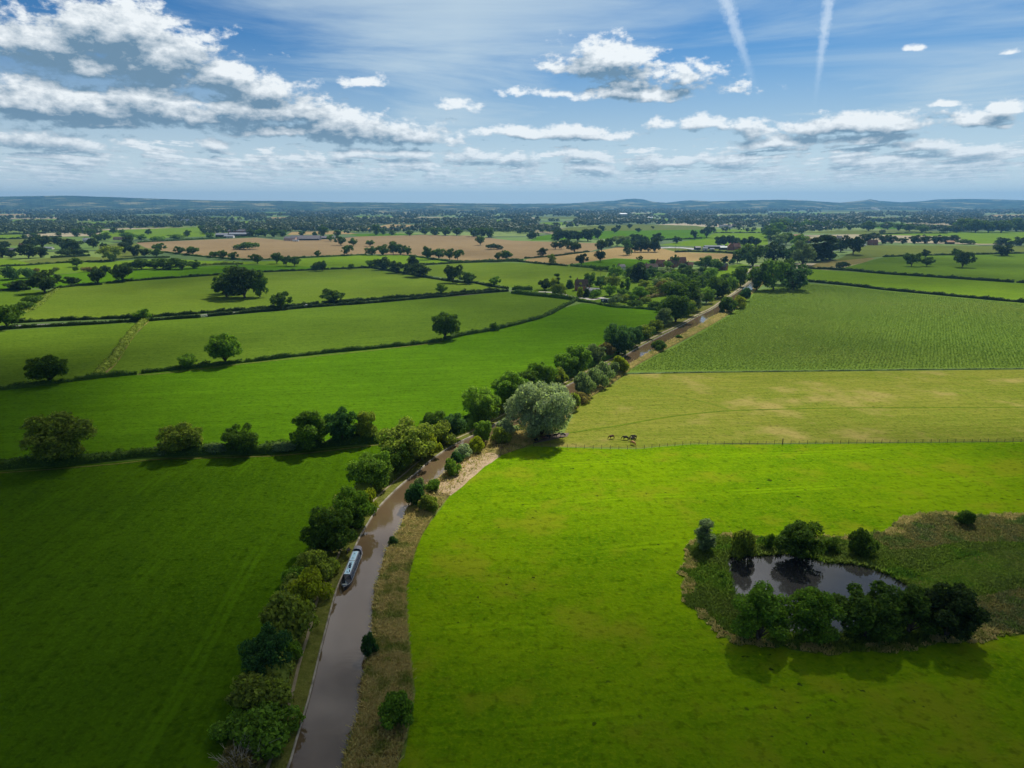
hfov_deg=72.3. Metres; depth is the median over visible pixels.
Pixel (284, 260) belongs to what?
tree
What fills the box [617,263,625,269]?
house
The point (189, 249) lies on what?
tree
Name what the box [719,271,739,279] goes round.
tree
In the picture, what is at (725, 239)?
tree
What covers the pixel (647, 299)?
bush
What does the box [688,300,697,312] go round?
tree
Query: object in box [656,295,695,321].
tree
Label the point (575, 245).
tree
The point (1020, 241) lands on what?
tree
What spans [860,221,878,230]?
tree
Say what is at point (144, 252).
tree
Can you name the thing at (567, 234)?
tree
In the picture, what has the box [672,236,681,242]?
tree
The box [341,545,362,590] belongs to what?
narrowboat
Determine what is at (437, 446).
bush
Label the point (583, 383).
bush
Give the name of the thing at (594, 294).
bush
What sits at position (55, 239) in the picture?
tree
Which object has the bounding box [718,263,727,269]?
house
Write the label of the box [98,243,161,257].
field
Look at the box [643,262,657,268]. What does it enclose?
house
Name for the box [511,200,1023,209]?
hills
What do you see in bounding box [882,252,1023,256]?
hedge
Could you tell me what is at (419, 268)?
tree
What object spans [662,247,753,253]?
field
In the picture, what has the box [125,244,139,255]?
tree
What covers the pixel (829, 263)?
field
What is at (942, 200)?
hills
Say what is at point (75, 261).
tree
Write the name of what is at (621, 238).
tree
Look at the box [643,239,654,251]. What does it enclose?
tree
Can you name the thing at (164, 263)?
tree
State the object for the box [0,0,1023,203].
sky
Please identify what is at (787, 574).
pond water
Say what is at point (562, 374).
bush
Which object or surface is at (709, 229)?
tree
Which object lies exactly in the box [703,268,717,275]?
tree
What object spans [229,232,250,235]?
barn
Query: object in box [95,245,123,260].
tree
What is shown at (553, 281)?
tree
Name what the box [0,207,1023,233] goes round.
woodland
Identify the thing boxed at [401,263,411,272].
tree
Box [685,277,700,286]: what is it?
tree
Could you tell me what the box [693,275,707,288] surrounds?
tree
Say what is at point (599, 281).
tree
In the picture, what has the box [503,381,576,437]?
tree
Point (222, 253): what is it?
tree
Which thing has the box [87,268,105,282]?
tree
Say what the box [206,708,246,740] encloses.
bush
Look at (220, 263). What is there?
hedge
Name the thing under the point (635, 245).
tree
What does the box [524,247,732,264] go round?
field
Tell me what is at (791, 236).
tree
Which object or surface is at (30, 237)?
hedge
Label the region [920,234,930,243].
tree
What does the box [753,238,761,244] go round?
tree
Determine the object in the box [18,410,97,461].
tree
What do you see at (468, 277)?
tree
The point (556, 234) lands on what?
tree
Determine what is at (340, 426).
tree
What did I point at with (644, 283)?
tree
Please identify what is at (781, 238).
tree
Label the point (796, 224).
tree
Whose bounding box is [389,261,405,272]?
tree
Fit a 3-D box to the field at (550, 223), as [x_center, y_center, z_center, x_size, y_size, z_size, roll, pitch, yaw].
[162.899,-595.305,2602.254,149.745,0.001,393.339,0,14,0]
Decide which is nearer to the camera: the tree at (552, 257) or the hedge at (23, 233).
the tree at (552, 257)
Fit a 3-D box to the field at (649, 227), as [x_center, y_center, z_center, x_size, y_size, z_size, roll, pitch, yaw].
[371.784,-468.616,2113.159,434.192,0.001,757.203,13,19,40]
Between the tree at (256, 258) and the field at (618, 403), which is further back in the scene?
the tree at (256, 258)
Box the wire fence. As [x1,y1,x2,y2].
[533,438,1013,448]
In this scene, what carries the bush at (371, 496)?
on the field at (135, 597)
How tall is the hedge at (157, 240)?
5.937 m
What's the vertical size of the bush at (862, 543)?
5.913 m
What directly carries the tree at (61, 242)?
on the ground at (514, 236)
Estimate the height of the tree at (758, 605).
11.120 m
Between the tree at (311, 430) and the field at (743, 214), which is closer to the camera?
the tree at (311, 430)
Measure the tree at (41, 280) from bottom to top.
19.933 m
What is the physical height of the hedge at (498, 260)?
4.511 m
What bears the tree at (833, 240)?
on the ground at (514, 236)
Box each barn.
[215,233,229,236]
[224,235,234,237]
[228,229,245,232]
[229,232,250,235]
[284,236,296,240]
[291,235,321,239]
[704,245,724,248]
[719,246,726,249]
[945,241,954,243]
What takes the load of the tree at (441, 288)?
on the field at (172, 295)
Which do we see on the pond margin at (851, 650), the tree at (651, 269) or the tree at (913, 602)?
the tree at (913, 602)
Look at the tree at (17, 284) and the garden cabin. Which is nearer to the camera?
the garden cabin
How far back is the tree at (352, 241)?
1258.26 m
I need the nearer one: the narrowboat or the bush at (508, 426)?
the narrowboat
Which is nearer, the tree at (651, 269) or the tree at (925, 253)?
the tree at (651, 269)
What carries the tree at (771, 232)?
on the ground at (514, 236)
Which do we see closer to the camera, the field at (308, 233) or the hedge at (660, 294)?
the hedge at (660, 294)
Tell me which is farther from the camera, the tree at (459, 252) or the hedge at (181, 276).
the tree at (459, 252)
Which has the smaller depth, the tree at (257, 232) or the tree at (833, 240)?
the tree at (833, 240)
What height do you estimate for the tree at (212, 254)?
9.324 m
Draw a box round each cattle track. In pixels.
[568,407,1019,432]
[622,385,730,409]
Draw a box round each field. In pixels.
[0,234,21,237]
[0,238,66,245]
[0,259,27,264]
[0,259,281,277]
[0,265,329,288]
[0,290,47,325]
[0,303,674,459]
[0,322,136,385]
[0,444,382,767]
[21,268,502,319]
[22,257,108,263]
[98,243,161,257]
[101,227,204,237]
[105,292,569,372]
[137,235,596,260]
[266,255,447,267]
[288,231,354,234]
[350,233,418,236]
[368,224,409,229]
[388,263,607,289]
[397,442,1023,767]
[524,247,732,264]
[524,264,740,306]
[530,229,716,240]
[537,370,1023,447]
[539,217,577,218]
[540,222,574,224]
[543,224,704,231]
[573,259,655,267]
[628,283,1023,371]
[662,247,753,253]
[663,233,767,245]
[706,264,751,285]
[716,228,760,231]
[722,214,767,216]
[807,269,1023,299]
[808,230,939,233]
[810,258,873,267]
[827,210,920,211]
[836,245,1023,260]
[837,254,1023,281]
[859,223,950,228]
[881,231,1023,243]
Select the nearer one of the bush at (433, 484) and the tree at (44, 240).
the bush at (433, 484)
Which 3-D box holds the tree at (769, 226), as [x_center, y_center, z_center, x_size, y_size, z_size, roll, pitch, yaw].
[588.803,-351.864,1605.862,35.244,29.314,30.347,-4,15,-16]
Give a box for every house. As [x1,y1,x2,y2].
[574,278,588,290]
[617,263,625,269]
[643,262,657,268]
[655,258,664,266]
[667,259,677,266]
[678,256,686,265]
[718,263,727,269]
[867,239,877,244]
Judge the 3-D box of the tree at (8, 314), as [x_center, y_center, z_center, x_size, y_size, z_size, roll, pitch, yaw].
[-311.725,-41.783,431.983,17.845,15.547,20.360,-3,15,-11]
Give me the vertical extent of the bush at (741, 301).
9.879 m
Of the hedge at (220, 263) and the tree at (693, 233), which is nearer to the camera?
the hedge at (220, 263)
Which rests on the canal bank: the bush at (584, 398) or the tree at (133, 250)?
the bush at (584, 398)
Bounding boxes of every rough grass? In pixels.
[676,510,1023,654]
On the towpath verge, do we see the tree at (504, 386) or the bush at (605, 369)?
the tree at (504, 386)
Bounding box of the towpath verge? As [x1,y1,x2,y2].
[216,280,751,767]
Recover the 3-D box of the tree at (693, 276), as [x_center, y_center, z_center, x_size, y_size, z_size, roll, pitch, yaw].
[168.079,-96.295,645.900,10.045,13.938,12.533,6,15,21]
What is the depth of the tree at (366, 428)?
223.70 m
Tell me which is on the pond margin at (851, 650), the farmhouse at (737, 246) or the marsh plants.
the marsh plants
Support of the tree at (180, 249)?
on the ground at (514, 236)
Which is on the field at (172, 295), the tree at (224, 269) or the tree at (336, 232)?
the tree at (224, 269)
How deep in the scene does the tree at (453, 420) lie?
226.73 m
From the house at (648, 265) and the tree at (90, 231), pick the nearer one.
the house at (648, 265)
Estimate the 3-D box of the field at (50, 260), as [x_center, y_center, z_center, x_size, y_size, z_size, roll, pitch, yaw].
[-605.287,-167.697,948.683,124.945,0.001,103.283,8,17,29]
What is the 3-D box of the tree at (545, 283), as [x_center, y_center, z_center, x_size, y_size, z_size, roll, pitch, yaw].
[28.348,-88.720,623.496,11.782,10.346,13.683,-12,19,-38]
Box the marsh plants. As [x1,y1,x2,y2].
[678,509,1023,651]
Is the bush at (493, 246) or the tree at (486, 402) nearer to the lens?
the tree at (486, 402)
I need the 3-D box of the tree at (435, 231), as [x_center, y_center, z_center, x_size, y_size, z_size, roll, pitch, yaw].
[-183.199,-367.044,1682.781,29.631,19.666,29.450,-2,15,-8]
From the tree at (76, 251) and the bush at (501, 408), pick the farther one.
the tree at (76, 251)
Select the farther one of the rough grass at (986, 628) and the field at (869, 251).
the field at (869, 251)
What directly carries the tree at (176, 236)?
on the ground at (514, 236)
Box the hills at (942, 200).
[842,199,1023,202]
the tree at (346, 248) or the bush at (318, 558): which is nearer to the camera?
the bush at (318, 558)
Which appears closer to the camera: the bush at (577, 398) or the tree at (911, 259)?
the bush at (577, 398)
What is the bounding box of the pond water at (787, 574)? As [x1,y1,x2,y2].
[728,554,907,632]
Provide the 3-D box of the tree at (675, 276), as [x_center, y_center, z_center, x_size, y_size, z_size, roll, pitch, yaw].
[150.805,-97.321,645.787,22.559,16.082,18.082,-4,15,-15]
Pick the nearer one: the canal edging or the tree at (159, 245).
the canal edging
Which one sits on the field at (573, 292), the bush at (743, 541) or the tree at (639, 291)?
the tree at (639, 291)
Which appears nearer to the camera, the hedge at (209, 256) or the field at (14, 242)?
the hedge at (209, 256)
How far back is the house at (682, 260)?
862.08 m
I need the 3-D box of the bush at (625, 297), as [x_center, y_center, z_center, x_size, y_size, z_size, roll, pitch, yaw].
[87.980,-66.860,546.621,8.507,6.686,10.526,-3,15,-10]
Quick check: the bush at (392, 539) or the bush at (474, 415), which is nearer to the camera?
the bush at (392, 539)
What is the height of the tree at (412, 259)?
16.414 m
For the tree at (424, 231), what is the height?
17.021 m
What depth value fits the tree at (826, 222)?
2071.89 m
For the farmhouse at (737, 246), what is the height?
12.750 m
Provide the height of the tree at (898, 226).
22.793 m
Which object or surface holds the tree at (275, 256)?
on the field at (65, 267)
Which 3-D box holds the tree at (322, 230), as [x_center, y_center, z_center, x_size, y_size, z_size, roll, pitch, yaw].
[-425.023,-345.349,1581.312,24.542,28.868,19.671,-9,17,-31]
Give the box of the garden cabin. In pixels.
[601,298,610,302]
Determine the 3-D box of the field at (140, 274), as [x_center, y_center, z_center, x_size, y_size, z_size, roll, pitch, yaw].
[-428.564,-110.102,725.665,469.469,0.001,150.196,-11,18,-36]
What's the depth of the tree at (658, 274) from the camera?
660.02 m
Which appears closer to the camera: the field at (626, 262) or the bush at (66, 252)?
the field at (626, 262)
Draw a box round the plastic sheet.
[661,247,697,249]
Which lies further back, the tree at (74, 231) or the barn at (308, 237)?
the tree at (74, 231)
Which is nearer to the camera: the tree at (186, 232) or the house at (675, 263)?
the house at (675, 263)
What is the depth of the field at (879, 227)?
2193.27 m
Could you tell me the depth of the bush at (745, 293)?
549.58 m
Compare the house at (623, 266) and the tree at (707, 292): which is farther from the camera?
the house at (623, 266)
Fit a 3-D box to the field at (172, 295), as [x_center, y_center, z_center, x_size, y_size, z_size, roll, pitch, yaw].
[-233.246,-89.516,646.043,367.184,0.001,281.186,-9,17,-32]
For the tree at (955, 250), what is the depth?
1027.16 m
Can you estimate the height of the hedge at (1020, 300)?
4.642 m
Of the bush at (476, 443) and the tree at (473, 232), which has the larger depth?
the tree at (473, 232)
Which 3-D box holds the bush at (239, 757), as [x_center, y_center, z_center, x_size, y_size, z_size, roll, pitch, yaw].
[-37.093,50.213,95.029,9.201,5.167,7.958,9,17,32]
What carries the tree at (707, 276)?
on the field at (731, 269)
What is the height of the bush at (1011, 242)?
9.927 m
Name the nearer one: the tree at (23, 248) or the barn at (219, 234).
the tree at (23, 248)
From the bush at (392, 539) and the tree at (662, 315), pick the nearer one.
the bush at (392, 539)
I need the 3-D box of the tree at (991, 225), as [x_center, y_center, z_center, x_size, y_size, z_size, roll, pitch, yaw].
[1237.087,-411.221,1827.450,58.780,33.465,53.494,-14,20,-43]
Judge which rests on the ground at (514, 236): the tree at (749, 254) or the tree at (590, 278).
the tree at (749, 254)
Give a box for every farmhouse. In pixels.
[727,243,733,249]
[732,243,740,249]
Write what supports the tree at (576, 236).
on the ground at (514, 236)
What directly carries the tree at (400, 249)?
on the field at (470, 247)
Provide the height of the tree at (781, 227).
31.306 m
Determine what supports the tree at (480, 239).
on the field at (470, 247)
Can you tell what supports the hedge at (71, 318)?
on the ground at (514, 236)
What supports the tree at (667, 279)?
on the field at (573, 292)
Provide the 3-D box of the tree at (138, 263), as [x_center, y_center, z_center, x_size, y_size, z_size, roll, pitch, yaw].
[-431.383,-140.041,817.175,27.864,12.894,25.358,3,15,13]
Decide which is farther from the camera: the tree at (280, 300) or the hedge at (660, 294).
the hedge at (660, 294)
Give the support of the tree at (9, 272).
on the field at (140, 274)
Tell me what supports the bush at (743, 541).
on the pond margin at (851, 650)
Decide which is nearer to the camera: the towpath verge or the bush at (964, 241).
the towpath verge
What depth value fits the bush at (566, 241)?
1272.68 m
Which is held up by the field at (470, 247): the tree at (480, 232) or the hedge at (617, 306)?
the tree at (480, 232)
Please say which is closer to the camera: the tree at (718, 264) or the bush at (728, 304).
the bush at (728, 304)
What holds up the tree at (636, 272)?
on the field at (573, 292)
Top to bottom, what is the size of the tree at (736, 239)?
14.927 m
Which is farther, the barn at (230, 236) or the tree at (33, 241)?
the barn at (230, 236)
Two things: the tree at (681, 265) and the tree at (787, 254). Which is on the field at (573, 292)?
the tree at (681, 265)
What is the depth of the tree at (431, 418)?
230.46 m
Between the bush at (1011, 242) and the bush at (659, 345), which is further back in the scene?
the bush at (1011, 242)
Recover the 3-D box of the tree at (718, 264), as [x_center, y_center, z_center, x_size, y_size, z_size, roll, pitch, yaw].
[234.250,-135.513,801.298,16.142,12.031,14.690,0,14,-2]
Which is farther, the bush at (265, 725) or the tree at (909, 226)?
the tree at (909, 226)
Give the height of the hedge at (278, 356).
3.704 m
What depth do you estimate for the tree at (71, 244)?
1099.23 m
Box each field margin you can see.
[0,444,377,472]
[106,321,148,371]
[137,342,438,374]
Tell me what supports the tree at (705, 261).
on the field at (573, 292)
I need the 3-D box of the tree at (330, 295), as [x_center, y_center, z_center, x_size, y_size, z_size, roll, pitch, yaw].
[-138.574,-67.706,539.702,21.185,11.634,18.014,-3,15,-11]
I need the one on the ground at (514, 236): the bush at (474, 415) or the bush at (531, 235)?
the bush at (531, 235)
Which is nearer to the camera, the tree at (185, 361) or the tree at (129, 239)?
the tree at (185, 361)
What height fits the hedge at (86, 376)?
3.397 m
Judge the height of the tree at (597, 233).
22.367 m
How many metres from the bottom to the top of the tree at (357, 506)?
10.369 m
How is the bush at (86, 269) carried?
on the ground at (514, 236)
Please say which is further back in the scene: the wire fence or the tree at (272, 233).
the tree at (272, 233)
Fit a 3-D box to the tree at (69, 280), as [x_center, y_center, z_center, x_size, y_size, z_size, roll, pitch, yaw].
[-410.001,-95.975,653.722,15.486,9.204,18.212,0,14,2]
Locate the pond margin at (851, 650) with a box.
[676,512,1023,655]
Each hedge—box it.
[0,232,45,234]
[0,235,61,238]
[0,256,169,266]
[0,287,30,290]
[0,313,200,329]
[0,370,136,390]
[0,431,380,469]
[11,301,318,322]
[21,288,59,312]
[50,253,89,257]
[56,282,101,287]
[92,317,148,373]
[106,265,369,282]
[138,235,256,242]
[141,337,443,373]
[164,251,366,259]
[200,261,242,265]
[207,288,508,316]
[245,457,419,692]
[370,266,508,288]
[409,254,522,261]
[423,259,567,265]
[438,328,656,443]
[443,296,577,339]
[511,289,579,299]
[512,285,532,289]
[524,250,589,258]
[570,263,597,267]
[578,299,657,310]
[623,368,1023,373]
[637,292,666,299]
[663,237,701,239]
[676,249,724,252]
[713,231,761,232]
[807,279,1023,302]
[808,266,1014,282]
[866,232,945,234]
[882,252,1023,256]
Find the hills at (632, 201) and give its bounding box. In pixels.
[569,199,710,203]
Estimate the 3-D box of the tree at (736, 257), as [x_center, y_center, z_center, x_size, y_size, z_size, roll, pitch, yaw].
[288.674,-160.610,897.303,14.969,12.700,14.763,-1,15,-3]
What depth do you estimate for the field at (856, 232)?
1889.00 m
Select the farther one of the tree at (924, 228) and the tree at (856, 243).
the tree at (924, 228)
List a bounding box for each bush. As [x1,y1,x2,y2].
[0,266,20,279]
[12,301,36,309]
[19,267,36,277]
[19,295,42,301]
[55,249,73,254]
[80,267,91,271]
[150,236,165,240]
[152,447,167,455]
[196,442,227,452]
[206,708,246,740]
[209,733,278,767]
[224,670,294,710]
[229,700,305,760]
[233,242,259,249]
[257,590,319,639]
[271,442,296,451]
[281,565,306,583]
[281,565,335,609]
[281,637,303,659]
[296,549,340,580]
[357,487,378,509]
[360,631,378,656]
[377,689,413,730]
[387,536,398,543]
[404,483,424,505]
[409,477,425,488]
[417,495,438,511]
[418,431,442,457]
[423,479,439,490]
[432,420,458,445]
[444,458,461,475]
[450,451,464,462]
[454,443,471,457]
[467,413,477,421]
[469,435,484,453]
[486,243,503,248]
[489,322,499,329]
[490,427,511,442]
[494,405,503,412]
[496,418,518,433]
[526,232,539,238]
[555,367,568,381]
[559,239,571,244]
[569,393,580,406]
[573,371,596,393]
[573,392,590,402]
[587,367,609,387]
[589,290,601,298]
[594,361,615,378]
[608,295,622,303]
[608,361,619,373]
[611,355,629,371]
[621,294,630,300]
[627,300,643,306]
[641,296,651,302]
[647,301,660,307]
[650,339,667,350]
[718,297,737,312]
[731,528,756,560]
[734,295,746,308]
[738,287,750,299]
[761,533,774,548]
[819,536,841,552]
[835,262,850,267]
[848,527,879,556]
[941,225,963,232]
[953,510,976,524]
[955,239,976,243]
[1004,241,1016,244]
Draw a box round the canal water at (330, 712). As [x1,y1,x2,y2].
[289,282,752,767]
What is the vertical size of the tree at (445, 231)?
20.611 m
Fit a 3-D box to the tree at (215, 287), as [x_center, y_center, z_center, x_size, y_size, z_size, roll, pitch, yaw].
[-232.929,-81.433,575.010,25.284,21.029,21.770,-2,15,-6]
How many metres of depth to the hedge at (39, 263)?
915.03 m
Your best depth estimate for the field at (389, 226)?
2385.91 m
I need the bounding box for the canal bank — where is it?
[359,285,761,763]
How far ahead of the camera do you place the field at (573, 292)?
612.04 m
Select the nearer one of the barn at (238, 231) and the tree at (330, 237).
the tree at (330, 237)
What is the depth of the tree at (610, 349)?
345.86 m
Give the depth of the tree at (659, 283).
586.95 m
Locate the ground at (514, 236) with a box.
[0,210,1023,758]
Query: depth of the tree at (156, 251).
1004.23 m
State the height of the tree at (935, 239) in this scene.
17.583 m
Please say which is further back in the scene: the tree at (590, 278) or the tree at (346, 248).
the tree at (346, 248)
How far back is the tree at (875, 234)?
1467.23 m
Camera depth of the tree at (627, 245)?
1035.50 m
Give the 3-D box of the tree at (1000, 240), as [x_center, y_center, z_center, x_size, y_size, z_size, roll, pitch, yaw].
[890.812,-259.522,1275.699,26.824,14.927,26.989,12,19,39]
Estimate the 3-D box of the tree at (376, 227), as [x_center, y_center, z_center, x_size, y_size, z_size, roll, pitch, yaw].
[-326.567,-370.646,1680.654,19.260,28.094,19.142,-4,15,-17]
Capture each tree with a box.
[0,241,10,247]
[0,245,9,257]
[0,304,25,325]
[2,280,27,289]
[4,251,17,257]
[13,243,39,257]
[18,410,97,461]
[22,237,39,245]
[22,269,61,292]
[22,354,69,380]
[34,235,52,244]
[35,245,48,257]
[51,237,61,243]
[56,238,70,248]
[61,239,84,249]
[62,276,81,283]
[69,257,83,265]
[71,229,81,236]
[71,248,89,254]
[83,228,95,236]
[85,238,99,247]
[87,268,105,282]
[91,234,103,240]
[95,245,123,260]
[97,232,111,239]
[97,265,110,272]
[108,264,133,279]
[109,227,117,232]
[117,240,129,252]
[118,232,135,236]
[118,262,132,266]
[122,235,133,245]
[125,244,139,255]
[127,258,153,268]
[132,308,151,318]
[133,234,146,239]
[139,249,149,255]
[144,258,161,268]
[147,248,164,255]
[151,243,166,249]
[154,421,203,452]
[156,257,180,269]
[165,234,185,238]
[172,246,184,252]
[174,259,192,268]
[177,353,197,366]
[182,260,200,267]
[183,230,191,236]
[184,246,198,253]
[203,332,242,361]
[206,232,213,237]
[209,252,217,256]
[210,272,241,296]
[216,250,227,257]
[218,265,260,297]
[219,266,244,276]
[220,423,258,452]
[227,252,238,258]
[236,621,292,677]
[246,229,255,234]
[250,254,262,263]
[250,271,268,296]
[254,229,260,236]
[260,229,269,236]
[269,229,278,236]
[269,291,292,307]
[270,253,283,262]
[277,230,287,236]
[279,255,290,265]
[288,256,300,265]
[288,410,329,449]
[299,505,357,551]
[310,262,319,269]
[317,260,326,270]
[318,225,328,235]
[318,288,344,300]
[323,405,357,441]
[326,234,333,240]
[332,486,376,528]
[333,230,340,235]
[333,236,345,243]
[341,245,353,253]
[345,450,393,490]
[348,238,357,245]
[354,410,377,438]
[365,240,374,244]
[365,246,377,254]
[365,260,373,265]
[372,224,379,234]
[374,256,391,268]
[374,415,436,461]
[375,244,389,254]
[381,437,413,472]
[388,241,398,252]
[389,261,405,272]
[392,244,406,253]
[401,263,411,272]
[405,230,413,235]
[405,246,411,254]
[406,256,418,263]
[406,262,431,274]
[419,410,444,428]
[420,228,429,233]
[422,246,434,259]
[429,227,441,234]
[431,311,460,338]
[433,249,444,257]
[435,283,447,292]
[439,227,450,235]
[439,413,466,436]
[443,264,462,282]
[444,248,453,259]
[450,228,462,235]
[452,249,464,259]
[458,271,476,283]
[461,385,501,420]
[468,227,478,236]
[473,420,491,442]
[474,236,484,244]
[476,227,485,236]
[483,227,493,236]
[489,276,500,284]
[490,369,528,404]
[499,250,512,258]
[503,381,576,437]
[517,368,543,385]
[528,361,557,383]
[536,247,547,255]
[538,278,552,289]
[547,254,556,263]
[550,241,559,248]
[550,278,557,286]
[550,284,558,293]
[551,229,563,240]
[553,352,578,373]
[554,273,559,284]
[556,283,566,294]
[558,242,565,248]
[561,230,573,239]
[565,241,581,251]
[565,276,574,287]
[565,344,592,369]
[572,230,582,240]
[575,253,588,264]
[576,282,583,296]
[578,229,593,240]
[583,285,589,296]
[584,272,594,285]
[585,343,605,362]
[592,276,606,287]
[593,229,602,237]
[593,250,605,260]
[595,239,607,250]
[598,342,615,355]
[603,273,620,285]
[603,283,616,295]
[603,322,636,354]
[605,238,615,246]
[608,264,625,276]
[612,235,620,244]
[616,235,630,243]
[616,288,626,294]
[621,239,632,254]
[622,266,631,276]
[624,277,630,290]
[627,325,642,346]
[628,240,640,251]
[628,293,638,299]
[629,234,639,241]
[629,255,646,280]
[632,286,648,296]
[636,238,645,250]
[638,279,649,286]
[639,235,649,240]
[639,324,655,337]
[640,272,651,280]
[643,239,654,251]
[645,284,657,294]
[646,265,658,278]
[647,319,663,331]
[650,232,664,240]
[650,236,660,251]
[651,272,664,279]
[652,277,661,284]
[654,280,666,292]
[655,307,673,326]
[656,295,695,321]
[657,267,674,275]
[659,277,673,281]
[659,280,702,298]
[663,261,672,266]
[663,270,686,280]
[670,254,679,261]
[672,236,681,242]
[676,277,691,282]
[677,263,686,269]
[677,265,696,276]
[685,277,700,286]
[688,290,703,309]
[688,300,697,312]
[689,272,698,277]
[690,230,698,239]
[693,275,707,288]
[694,518,716,550]
[696,255,714,266]
[697,266,707,273]
[699,226,715,237]
[701,287,715,303]
[702,272,710,281]
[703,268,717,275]
[703,276,732,297]
[710,260,724,268]
[714,236,724,244]
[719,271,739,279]
[720,256,728,262]
[721,235,729,243]
[726,235,734,243]
[727,276,739,288]
[730,580,794,640]
[731,266,748,285]
[732,254,741,262]
[733,237,740,243]
[733,243,768,265]
[739,238,748,244]
[745,263,771,289]
[748,236,755,244]
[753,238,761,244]
[756,258,790,289]
[761,224,773,232]
[762,227,780,240]
[762,241,785,260]
[771,222,786,232]
[771,232,788,244]
[773,519,826,558]
[774,258,803,284]
[779,217,792,221]
[780,220,791,226]
[780,246,795,262]
[780,263,813,289]
[781,232,794,244]
[788,586,846,643]
[790,221,802,227]
[790,234,810,248]
[790,240,816,264]
[801,219,813,225]
[810,237,825,260]
[811,220,824,225]
[818,234,832,260]
[822,220,830,226]
[826,235,838,259]
[832,580,905,641]
[834,220,846,225]
[836,238,846,251]
[840,235,864,253]
[859,234,875,242]
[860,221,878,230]
[869,232,879,239]
[878,235,888,243]
[879,221,895,228]
[887,235,900,243]
[890,583,939,634]
[893,222,904,229]
[895,237,908,243]
[902,223,917,230]
[903,253,922,265]
[908,235,920,243]
[914,225,929,231]
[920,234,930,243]
[920,257,935,265]
[921,249,930,256]
[921,581,995,640]
[930,235,943,243]
[941,236,951,241]
[950,235,960,240]
[951,248,960,254]
[953,217,971,230]
[953,250,977,266]
[963,218,987,231]
[978,220,999,231]
[992,244,1014,255]
[993,237,1011,244]
[994,220,1016,231]
[1009,218,1023,230]
[1014,237,1023,245]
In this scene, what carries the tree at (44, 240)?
on the ground at (514, 236)
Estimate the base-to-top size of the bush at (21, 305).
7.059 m
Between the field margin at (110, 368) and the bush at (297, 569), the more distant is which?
the field margin at (110, 368)
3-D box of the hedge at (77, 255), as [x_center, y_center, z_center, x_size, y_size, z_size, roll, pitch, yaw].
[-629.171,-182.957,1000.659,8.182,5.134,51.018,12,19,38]
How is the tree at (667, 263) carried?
on the ground at (514, 236)
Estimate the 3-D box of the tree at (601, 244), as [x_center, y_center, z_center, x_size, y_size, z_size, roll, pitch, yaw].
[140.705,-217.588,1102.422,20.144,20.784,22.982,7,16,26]
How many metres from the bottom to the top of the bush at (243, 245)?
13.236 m
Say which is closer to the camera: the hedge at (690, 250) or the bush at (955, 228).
the hedge at (690, 250)
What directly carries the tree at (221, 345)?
on the ground at (514, 236)
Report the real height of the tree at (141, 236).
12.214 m
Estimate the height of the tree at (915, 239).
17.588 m
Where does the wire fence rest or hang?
on the field at (554, 621)
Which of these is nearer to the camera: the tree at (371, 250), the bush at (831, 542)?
the bush at (831, 542)
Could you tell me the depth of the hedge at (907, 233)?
1759.20 m
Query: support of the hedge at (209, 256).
on the ground at (514, 236)
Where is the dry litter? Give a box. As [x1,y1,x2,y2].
[435,453,499,494]
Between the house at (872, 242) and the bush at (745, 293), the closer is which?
the bush at (745, 293)
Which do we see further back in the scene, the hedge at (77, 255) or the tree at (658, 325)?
the hedge at (77, 255)
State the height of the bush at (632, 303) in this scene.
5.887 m
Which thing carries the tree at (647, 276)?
on the field at (573, 292)
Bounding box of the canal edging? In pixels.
[287,283,748,767]
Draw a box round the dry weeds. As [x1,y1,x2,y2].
[873,510,1023,639]
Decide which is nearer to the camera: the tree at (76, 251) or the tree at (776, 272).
the tree at (776, 272)
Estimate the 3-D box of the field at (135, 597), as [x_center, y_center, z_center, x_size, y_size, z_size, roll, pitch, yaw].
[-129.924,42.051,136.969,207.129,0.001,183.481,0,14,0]
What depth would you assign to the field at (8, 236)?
1608.87 m
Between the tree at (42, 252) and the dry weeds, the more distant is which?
the tree at (42, 252)
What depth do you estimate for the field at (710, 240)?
1438.38 m
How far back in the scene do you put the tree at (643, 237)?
1319.50 m
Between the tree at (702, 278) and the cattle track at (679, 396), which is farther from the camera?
the tree at (702, 278)
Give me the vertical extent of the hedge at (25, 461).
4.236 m
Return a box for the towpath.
[266,281,748,767]
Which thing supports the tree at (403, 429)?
on the towpath verge
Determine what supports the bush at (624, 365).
on the canal bank
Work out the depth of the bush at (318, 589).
133.95 m
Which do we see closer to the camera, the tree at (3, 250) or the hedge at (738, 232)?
the tree at (3, 250)
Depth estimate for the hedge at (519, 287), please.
621.91 m
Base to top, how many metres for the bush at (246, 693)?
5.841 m
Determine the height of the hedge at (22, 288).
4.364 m
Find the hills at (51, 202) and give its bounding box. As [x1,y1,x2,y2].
[0,196,510,211]
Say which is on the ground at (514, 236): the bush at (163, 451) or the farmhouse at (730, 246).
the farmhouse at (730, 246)
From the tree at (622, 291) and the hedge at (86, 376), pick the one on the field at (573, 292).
the tree at (622, 291)
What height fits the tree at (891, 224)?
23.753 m
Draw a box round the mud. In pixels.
[534,433,568,442]

